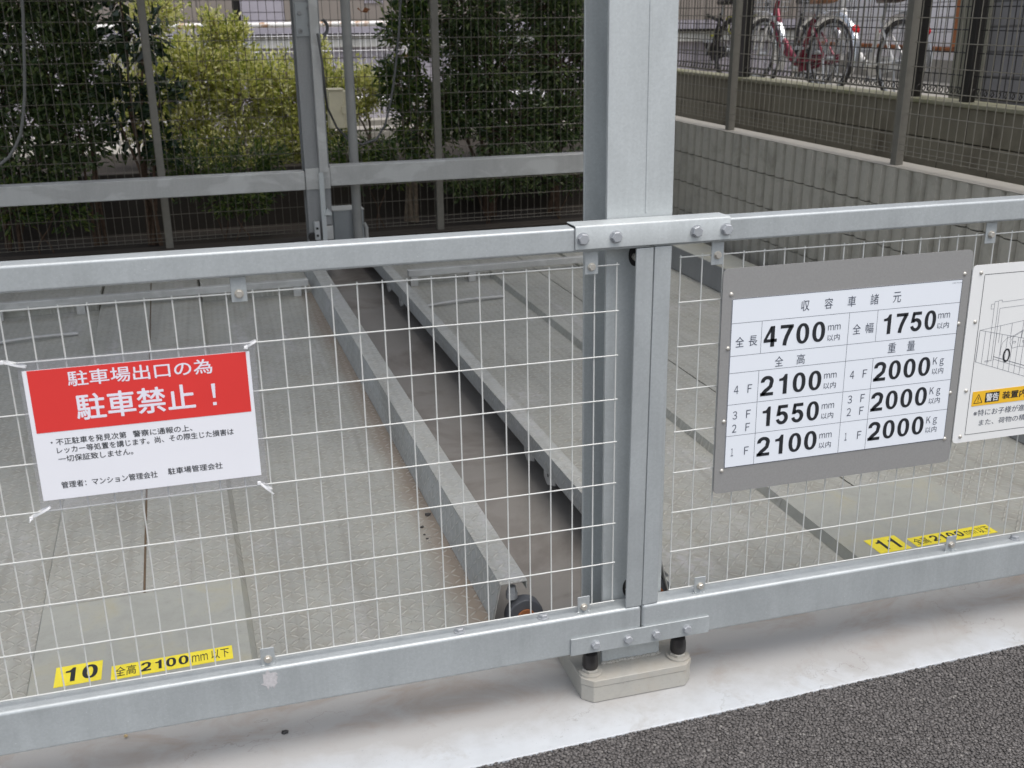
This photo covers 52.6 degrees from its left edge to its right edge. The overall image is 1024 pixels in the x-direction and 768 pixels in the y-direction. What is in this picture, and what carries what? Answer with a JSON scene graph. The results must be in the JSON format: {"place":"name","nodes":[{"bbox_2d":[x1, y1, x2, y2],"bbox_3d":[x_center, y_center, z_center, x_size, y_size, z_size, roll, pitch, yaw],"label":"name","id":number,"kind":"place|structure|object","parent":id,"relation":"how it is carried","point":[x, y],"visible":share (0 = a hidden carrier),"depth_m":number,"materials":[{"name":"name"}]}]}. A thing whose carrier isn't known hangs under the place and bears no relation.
{"place":"outdoors","nodes":[
{"label":"outdoors","id":0,"kind":"place"},
{"bbox_2d":[0,135,582,256],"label":"soil bed","id":1,"kind":"object","parent":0,"point":[453,220],"depth_m":7.70,"materials":[{"name":"brown soil"}]},
{"bbox_2d":[0,162,103,254],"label":"plant","id":2,"kind":"object","parent":1,"relation":"on","point":[30,210],"visible":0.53,"depth_m":6.78,"materials":[{"name":"green plant"}]},
{"bbox_2d":[0,0,109,250],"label":"evergreen shrub","id":3,"kind":"object","parent":1,"relation":"on","point":[17,71],"visible":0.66,"depth_m":6.63,"materials":[{"name":"green plant"}]},
{"bbox_2d":[19,0,121,246],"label":"evergreen shrub","id":4,"kind":"object","parent":1,"relation":"on","point":[84,33],"visible":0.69,"depth_m":6.68,"materials":[{"name":"green plant"}]},
{"bbox_2d":[72,0,195,245],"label":"broadleaf sapling","id":5,"kind":"object","parent":1,"relation":"on","point":[137,107],"visible":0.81,"depth_m":6.76,"materials":[{"name":"green plant"}]},
{"bbox_2d":[104,1,191,169],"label":"variegated shrub","id":6,"kind":"object","parent":1,"relation":"on","point":[170,14],"visible":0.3,"depth_m":7.58,"materials":[{"name":"green plant"}]},
{"bbox_2d":[138,2,292,167],"bbox_3d":[-2.204,-2.099,7.650,1.151,1.357,0.573,-6,19,-15],"label":"variegated shrub","id":7,"kind":"object","parent":1,"relation":"on","point":[228,82],"visible":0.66,"depth_m":7.56,"materials":[{"name":"green plant"}]},
{"bbox_2d":[147,128,297,239],"bbox_3d":[-2.009,-1.393,7.215,1.082,0.775,0.325,-6,19,-15],"label":"plant","id":8,"kind":"object","parent":1,"relation":"on","point":[259,163],"visible":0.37,"depth_m":7.17,"materials":[{"name":"green plant"}]},
{"bbox_2d":[197,172,275,240],"bbox_3d":[-1.882,-1.208,7.108,0.549,0.497,0.317,-6,19,-15],"label":"plant","id":9,"kind":"object","parent":1,"relation":"on","point":[240,199],"visible":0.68,"depth_m":7.08,"materials":[{"name":"green plant"}]},
{"bbox_2d":[0,150,582,241],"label":"planter wall","id":10,"kind":"structure","parent":1,"relation":"on","point":[429,207],"depth_m":7.73,"materials":[{"name":"brown concrete"}]},
{"bbox_2d":[246,34,362,163],"bbox_3d":[-1.578,-2.123,7.887,0.880,1.026,0.571,-6,19,-15],"label":"variegated shrub","id":11,"kind":"object","parent":1,"relation":"on","point":[286,109],"visible":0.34,"depth_m":7.76,"materials":[{"name":"green plant"}]},
{"bbox_2d":[340,52,386,147],"bbox_3d":[-1.144,-2.144,8.054,0.471,0.826,0.500,-6,19,-15],"label":"variegated shrub","id":12,"kind":"object","parent":1,"relation":"on","point":[371,100],"visible":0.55,"depth_m":7.98,"materials":[{"name":"green plant"}]},
{"bbox_2d":[327,122,433,229],"bbox_3d":[-0.976,-1.500,7.470,0.902,0.786,0.342,-6,19,-15],"label":"plant","id":13,"kind":"object","parent":1,"relation":"on","point":[377,157],"visible":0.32,"depth_m":7.42,"materials":[{"name":"green plant"}]},
{"bbox_2d":[364,0,462,221],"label":"evergreen shrub","id":14,"kind":"object","parent":1,"relation":"on","point":[415,42],"visible":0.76,"depth_m":7.41,"materials":[{"name":"green plant"}]},
{"bbox_2d":[423,140,550,223],"bbox_3d":[-0.188,-1.489,7.646,0.993,0.635,0.352,-6,19,-15],"label":"plant","id":15,"kind":"object","parent":1,"relation":"on","point":[481,190],"visible":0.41,"depth_m":7.61,"materials":[{"name":"green plant"}]},
{"bbox_2d":[412,0,568,216],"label":"evergreen shrub","id":16,"kind":"object","parent":1,"relation":"on","point":[473,82],"visible":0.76,"depth_m":7.59,"materials":[{"name":"green plant"}]},
{"bbox_2d":[499,0,583,212],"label":"evergreen shrub","id":17,"kind":"object","parent":1,"relation":"on","point":[554,30],"visible":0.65,"depth_m":7.73,"materials":[{"name":"green plant"}]},
{"bbox_2d":[515,136,582,218],"bbox_3d":[0.402,-1.555,7.810,0.940,0.640,0.299,-6,19,-15],"label":"plant","id":18,"kind":"object","parent":1,"relation":"on","point":[555,178],"visible":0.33,"depth_m":7.78,"materials":[{"name":"green plant"}]},
{"bbox_2d":[4,121,582,158],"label":"neighbour pavement","id":19,"kind":"structure","parent":0,"point":[121,141],"depth_m":9.64,"materials":[{"name":"concrete"}]},
{"bbox_2d":[12,21,411,149],"bbox_3d":[-4.010,-2.429,9.071,6.369,1.361,0.092,-7,19,-17],"label":"white railing","id":20,"kind":"object","parent":19,"relation":"on","point":[322,24],"visible":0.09,"depth_m":9.48,"materials":[{"name":"metal"}]},
{"bbox_2d":[357,90,544,106],"bbox_3d":[-0.792,-2.661,9.698,2.302,0.119,0.110,-7,19,-17],"label":"white pipe","id":21,"kind":"object","parent":20,"relation":"attached to","point":[425,101],"visible":0.02,"depth_m":9.63,"materials":[{"name":"paint"}]},
{"bbox_2d":[0,0,797,136],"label":"building","id":22,"kind":"structure","parent":19,"relation":"on","point":[261,8],"depth_m":10.56,"materials":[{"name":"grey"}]},
{"bbox_2d":[246,121,581,141],"bbox_3d":[-0.785,-2.347,9.624,3.400,0.058,0.241,-7,19,-17],"label":"stone step","id":23,"kind":"object","parent":19,"relation":"on","point":[386,132],"depth_m":9.40,"materials":[{"name":"concrete"}]},
{"bbox_2d":[237,111,575,129],"bbox_3d":[-0.795,-2.450,9.617,3.400,0.056,0.181,-7,19,-17],"label":"stone step","id":24,"kind":"object","parent":23,"relation":"on","point":[375,121],"visible":0.03,"depth_m":9.41,"materials":[{"name":"concrete"}]},
{"bbox_2d":[0,574,1023,767],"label":"concrete apron","id":25,"kind":"object","parent":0,"point":[488,717],"depth_m":2.48,"materials":[{"name":"grey concrete"}]},
{"bbox_2d":[558,0,690,701],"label":"front post","id":26,"kind":"object","parent":25,"relation":"on","point":[630,61],"visible":0.6,"depth_m":2.28,"materials":[{"name":"metal"}]},
{"bbox_2d":[0,225,653,755],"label":"gate panel","id":27,"kind":"structure","parent":26,"relation":"attached to","point":[270,679],"depth_m":2.17,"materials":[{"name":"metal"}]},
{"bbox_2d":[0,360,26,367],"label":"cable tie","id":28,"kind":"object","parent":27,"relation":"attached to","point":[2,362],"visible":1,"depth_m":1.90,"materials":[{"name":"white plastic"}]},
{"bbox_2d":[29,506,50,522],"bbox_3d":[-0.911,0.250,2.001,0.043,0.027,0.016,-9,20,-24],"label":"cable tie","id":29,"kind":"object","parent":27,"relation":"attached to","point":[43,510],"visible":1,"depth_m":2.00,"materials":[{"name":"white plastic"}]},
{"bbox_2d":[21,351,260,500],"bbox_3d":[-0.704,0.082,2.006,0.427,0.304,0.002,-6,19,-15],"label":"parking notice","id":30,"kind":"object","parent":27,"relation":"attached to","point":[120,427],"visible":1,"depth_m":2.00,"materials":[{"name":"white"}]},
{"bbox_2d":[244,339,255,348],"bbox_3d":[-0.510,-0.078,2.016,0.028,0.016,0.016,-11,21,-29],"label":"cable tie","id":31,"kind":"object","parent":27,"relation":"attached to","point":[246,346],"visible":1,"depth_m":2.01,"materials":[{"name":"white plastic"}]},
{"bbox_2d":[257,481,273,493],"bbox_3d":[-0.501,0.209,2.110,0.031,0.031,0.019,-6,19,-15],"label":"cable tie","id":32,"kind":"object","parent":27,"relation":"attached to","point":[267,487],"visible":1,"depth_m":2.10,"materials":[{"name":"white plastic"}]},
{"bbox_2d":[571,615,708,655],"bbox_3d":[0.307,0.597,2.453,0.352,0.044,0.013,-6,19,-15],"label":"joint plate","id":33,"kind":"object","parent":27,"relation":"attached to","point":[634,636],"visible":1,"depth_m":2.45,"materials":[{"name":"metal"}]},
{"bbox_2d":[567,212,732,249],"bbox_3d":[0.293,-0.322,2.184,0.353,0.050,0.067,-6,19,-15],"label":"rail sleeve","id":34,"kind":"object","parent":27,"relation":"attached to","point":[627,232],"visible":1,"depth_m":2.16,"materials":[{"name":"metal"}]},
{"bbox_2d":[640,195,1023,629],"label":"gate panel","id":35,"kind":"structure","parent":26,"relation":"attached to","point":[951,562],"depth_m":2.48,"materials":[{"name":"metal"}]},
{"bbox_2d":[713,250,972,493],"bbox_3d":[0.771,-0.028,2.409,0.640,0.531,0.006,-6,19,-15],"label":"size sign","id":36,"kind":"object","parent":35,"relation":"attached to","point":[835,368],"visible":1,"depth_m":2.40,"materials":[{"name":"silver metal"}]},
{"bbox_2d":[952,261,1023,442],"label":"warning sign","id":37,"kind":"object","parent":35,"relation":"attached to","point":[990,399],"visible":1,"depth_m":2.52,"materials":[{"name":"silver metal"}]},
{"bbox_2d":[100,267,1022,618],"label":"pit floor","id":38,"kind":"structure","parent":0,"point":[530,515],"depth_m":4.03,"materials":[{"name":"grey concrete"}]},
{"bbox_2d":[0,241,542,700],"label":"parking pallet","id":39,"kind":"object","parent":38,"relation":"on","point":[14,481],"visible":0.56,"depth_m":3.29,"materials":[{"name":"metal"}]},
{"bbox_2d":[0,332,77,343],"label":"steel rod","id":40,"kind":"object","parent":39,"relation":"on","point":[39,337],"visible":0.98,"depth_m":5.22,"materials":[{"name":"silver metal"}]},
{"bbox_2d":[0,278,308,320],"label":"wheel stop","id":41,"kind":"object","parent":39,"relation":"on","point":[148,294],"visible":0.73,"depth_m":5.74,"materials":[{"name":"metal"}]},
{"bbox_2d":[0,217,582,260],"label":"fence kerb","id":42,"kind":"structure","parent":38,"relation":"on","point":[526,224],"depth_m":7.04,"materials":[{"name":"grey concrete"}]},
{"bbox_2d":[0,0,583,252],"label":"fence","id":43,"kind":"object","parent":42,"relation":"on","point":[435,93],"visible":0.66,"depth_m":6.78,"materials":[{"name":"grey metal"}]},
{"bbox_2d":[0,0,25,165],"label":"hanging cable","id":44,"kind":"object","parent":43,"relation":"hanging from","point":[8,157],"visible":1,"depth_m":6.08,"materials":[{"name":"grey rubber"}]},
{"bbox_2d":[290,0,333,241],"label":"post","id":45,"kind":"object","parent":38,"relation":"on","point":[305,23],"visible":0.88,"depth_m":6.30,"materials":[{"name":"metal"}]},
{"bbox_2d":[0,170,305,206],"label":"beam","id":46,"kind":"structure","parent":45,"relation":"attached to","point":[28,194],"depth_m":6.15,"materials":[{"name":"metal"}]},
{"bbox_2d":[321,19,328,36],"bbox_3d":[-1.101,-2.099,6.110,0.042,0.101,0.030,-6,19,-15],"label":"wire coil","id":47,"kind":"object","parent":45,"relation":"hanging from","point":[325,22],"visible":1,"depth_m":6.11,"materials":[{"name":"black metal"}]},
{"bbox_2d":[326,88,346,128],"bbox_3d":[-1.143,-1.804,6.783,0.129,0.254,0.130,-6,19,-15],"label":"electric box","id":48,"kind":"object","parent":45,"relation":"attached to","point":[336,98],"visible":0.81,"depth_m":6.74,"materials":[{"name":"beige plastic"}]},
{"bbox_2d":[316,0,401,145],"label":"hanging cable","id":49,"kind":"object","parent":45,"relation":"hanging from","point":[325,93],"visible":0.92,"depth_m":6.64,"materials":[{"name":"black rubber"}]},
{"bbox_2d":[329,152,582,185],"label":"beam","id":50,"kind":"structure","parent":45,"relation":"attached to","point":[341,174],"depth_m":6.68,"materials":[{"name":"metal"}]},
{"bbox_2d":[332,205,368,239],"bbox_3d":[-1.087,-1.029,6.933,0.234,0.311,0.181,-6,19,-15],"label":"motor box","id":51,"kind":"object","parent":38,"relation":"on","point":[342,217],"visible":0.43,"depth_m":6.84,"materials":[{"name":"grey paint"}]},
{"bbox_2d":[340,0,362,238],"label":"conduit pipe","id":52,"kind":"object","parent":38,"relation":"on","point":[350,103],"visible":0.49,"depth_m":6.54,"materials":[{"name":"grey metal"}]},
{"bbox_2d":[373,243,1023,591],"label":"parking pallet","id":53,"kind":"object","parent":38,"relation":"on","point":[445,337],"visible":0.53,"depth_m":3.85,"materials":[{"name":"metal"}]},
{"bbox_2d":[427,295,502,306],"bbox_3d":[-0.258,-0.471,5.845,0.467,0.026,0.017,-9,20,-23],"label":"steel rod","id":54,"kind":"object","parent":53,"relation":"on","point":[466,299],"visible":0.91,"depth_m":5.84,"materials":[{"name":"silver metal"}]},
{"bbox_2d":[407,255,582,286],"bbox_3d":[0.157,-0.722,6.423,1.635,0.101,0.041,-7,19,-17],"label":"wheel stop","id":55,"kind":"object","parent":53,"relation":"on","point":[471,269],"visible":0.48,"depth_m":6.30,"materials":[{"name":"metal"}]},
{"bbox_2d":[672,116,1023,352],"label":"block wall","id":56,"kind":"structure","parent":38,"relation":"on","point":[719,168],"depth_m":5.70,"materials":[{"name":"concrete"}]},
{"bbox_2d":[675,0,1023,177],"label":"fence","id":57,"kind":"object","parent":56,"relation":"on","point":[909,48],"visible":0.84,"depth_m":5.15,"materials":[{"name":"grey metal"}]},
{"bbox_2d":[476,645,1023,767],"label":"asphalt road","id":58,"kind":"structure","parent":0,"point":[785,727],"depth_m":2.38,"materials":[{"name":"grey asphalt"}]},
{"bbox_2d":[675,68,1023,185],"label":"retaining wall","id":59,"kind":"structure","parent":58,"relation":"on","point":[997,130],"depth_m":6.41,"materials":[{"name":"concrete"}]},
{"bbox_2d":[677,0,1023,102],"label":"lattice fence","id":60,"kind":"object","parent":59,"relation":"on","point":[971,49],"visible":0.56,"depth_m":6.27,"materials":[{"name":"grey metal"}]},
{"bbox_2d":[571,69,949,98],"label":"bicycle yard","id":61,"kind":"structure","parent":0,"point":[888,78],"depth_m":10.93,"materials":[{"name":"concrete"}]},
{"bbox_2d":[703,0,732,72],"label":"bicycle","id":62,"kind":"object","parent":61,"relation":"on","point":[716,34],"visible":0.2,"depth_m":11.48,"materials":[{"name":"black metal"}]},
{"bbox_2d":[732,0,845,83],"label":"bicycle","id":63,"kind":"object","parent":61,"relation":"on","point":[796,39],"visible":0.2,"depth_m":10.65,"materials":[{"name":"red paint"},{"name":"steel"},{"name":"black plastic"}]},
{"bbox_2d":[752,0,859,85],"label":"bicycle","id":64,"kind":"object","parent":61,"relation":"on","point":[791,54],"visible":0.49,"depth_m":9.39,"materials":[{"name":"red metal"}]},
{"bbox_2d":[802,0,932,91],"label":"bicycle","id":65,"kind":"object","parent":61,"relation":"on","point":[896,61],"visible":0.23,"depth_m":8.73,"materials":[{"name":"white metal"}]},
{"bbox_2d":[793,0,960,82],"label":"yard building","id":66,"kind":"structure","parent":0,"point":[948,38],"depth_m":11.60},
{"bbox_2d":[948,0,1023,105],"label":"slate building","id":67,"kind":"structure","parent":0,"point":[1007,49],"depth_m":6.66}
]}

